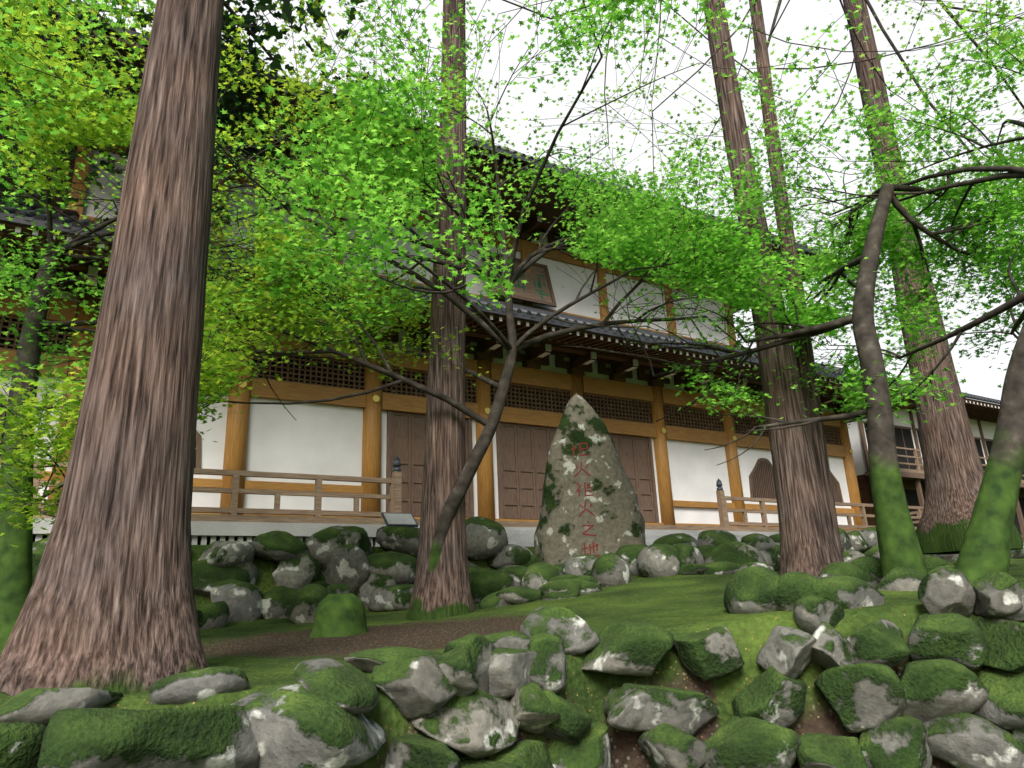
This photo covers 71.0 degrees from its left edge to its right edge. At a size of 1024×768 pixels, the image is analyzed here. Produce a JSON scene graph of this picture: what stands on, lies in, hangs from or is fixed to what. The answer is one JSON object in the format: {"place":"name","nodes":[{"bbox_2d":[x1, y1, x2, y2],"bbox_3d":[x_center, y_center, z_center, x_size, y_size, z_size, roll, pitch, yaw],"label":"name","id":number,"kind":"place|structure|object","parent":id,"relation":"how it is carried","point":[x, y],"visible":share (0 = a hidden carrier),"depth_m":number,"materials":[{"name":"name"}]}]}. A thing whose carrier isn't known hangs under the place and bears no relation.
{"place":"outdoors","nodes":[
{"label":"outdoors","id":0,"kind":"place"},
{"bbox_2d":[0,0,407,230],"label":"foliage","id":1,"kind":"object","parent":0,"point":[275,64],"depth_m":15.27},
{"bbox_2d":[381,513,417,526],"bbox_3d":[-2.058,2.729,13.139,0.600,0.764,0.332,8,-20,-30],"label":"info sign","id":2,"kind":"object","parent":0,"point":[399,519],"visible":0.64,"depth_m":13.17,"materials":[{"name":"white wood"}]},
{"bbox_2d":[16,0,1023,393],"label":"tree foliage","id":3,"kind":"object","parent":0,"point":[1005,38],"depth_m":12.80,"materials":[{"name":"green plant"}]},
{"bbox_2d":[68,0,1023,404],"label":"sky","id":4,"kind":"structure","parent":0,"point":[981,380],"materials":[{"name":"white"}]},
{"bbox_2d":[102,545,1023,767],"bbox_3d":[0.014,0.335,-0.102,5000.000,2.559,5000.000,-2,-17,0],"label":"ground","id":5,"kind":"structure","parent":0,"point":[262,653],"depth_m":4.96,"materials":[{"name":"green plant"}]},
{"bbox_2d":[0,0,224,696],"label":"tree trunk","id":6,"kind":"object","parent":5,"relation":"on","point":[109,603],"visible":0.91,"depth_m":4.07,"materials":[{"name":"brown plant"}]},
{"bbox_2d":[0,0,499,653],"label":"maple","id":7,"kind":"object","parent":5,"relation":"on","point":[88,128],"depth_m":6.83,"materials":[{"name":"green plant"}]},
{"bbox_2d":[309,593,367,637],"bbox_3d":[-1.661,2.251,6.838,0.646,0.480,0.673,-14,-21,35],"label":"mossy stump","id":8,"kind":"object","parent":5,"relation":"on","point":[338,615],"visible":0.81,"depth_m":6.69,"materials":[{"name":"green plant"}]},
{"bbox_2d":[407,0,474,620],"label":"tree trunk","id":9,"kind":"object","parent":5,"relation":"on","point":[442,590],"visible":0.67,"depth_m":8.57,"materials":[{"name":"brown plant"}]},
{"bbox_2d":[0,456,923,546],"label":"hall platform","id":10,"kind":"structure","parent":5,"relation":"on","point":[207,529],"depth_m":13.68,"materials":[{"name":"brown wood"}]},
{"bbox_2d":[0,0,914,528],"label":"hall","id":11,"kind":"structure","parent":10,"relation":"on","point":[674,470],"depth_m":18.81,"materials":[{"name":"white paint"}]},
{"bbox_2d":[0,0,941,571],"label":"maple","id":12,"kind":"object","parent":5,"relation":"on","point":[400,106],"depth_m":7.64,"materials":[{"name":"green plant"}]},
{"bbox_2d":[534,393,645,564],"bbox_3d":[1.223,1.722,11.995,1.861,3.150,0.807,-4,-17,6],"label":"stone monument","id":13,"kind":"object","parent":5,"relation":"on","point":[617,521],"visible":0.88,"depth_m":11.68,"materials":[{"name":"grey stone"}]},
{"bbox_2d":[571,442,599,555],"bbox_3d":[1.175,1.849,11.618,0.357,1.849,0.094,-4,-17,6],"label":"monument inscription","id":14,"kind":"object","parent":13,"relation":"attached to","point":[585,508],"visible":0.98,"depth_m":11.62,"materials":[{"name":"red paint"}]},
{"bbox_2d":[471,541,1011,613],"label":"mossy rocks","id":15,"kind":"object","parent":5,"relation":"on","point":[756,583],"visible":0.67,"depth_m":8.30,"materials":[{"name":"stone"}]},
{"bbox_2d":[703,0,842,576],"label":"tree trunk","id":16,"kind":"object","parent":5,"relation":"on","point":[808,543],"visible":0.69,"depth_m":8.44,"materials":[{"name":"brown plant"}]},
{"bbox_2d":[534,119,1023,577],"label":"maple","id":17,"kind":"object","parent":5,"relation":"on","point":[898,542],"depth_m":7.83,"materials":[{"name":"green plant"}]},
{"bbox_2d":[749,0,843,561],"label":"tree trunk","id":18,"kind":"object","parent":5,"relation":"on","point":[817,431],"visible":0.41,"depth_m":9.27,"materials":[{"name":"brown plant"}]},
{"bbox_2d":[651,0,1023,581],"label":"maple","id":19,"kind":"object","parent":5,"relation":"on","point":[936,205],"depth_m":7.79,"materials":[{"name":"green plant"}]},
{"bbox_2d":[843,0,1023,554],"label":"tree trunk","id":20,"kind":"object","parent":5,"relation":"on","point":[953,470],"visible":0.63,"depth_m":13.97,"materials":[{"name":"brown plant"}]},
{"bbox_2d":[839,367,1023,541],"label":"annex building","id":21,"kind":"structure","parent":0,"point":[982,416],"depth_m":30.80,"materials":[{"name":"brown wood"}]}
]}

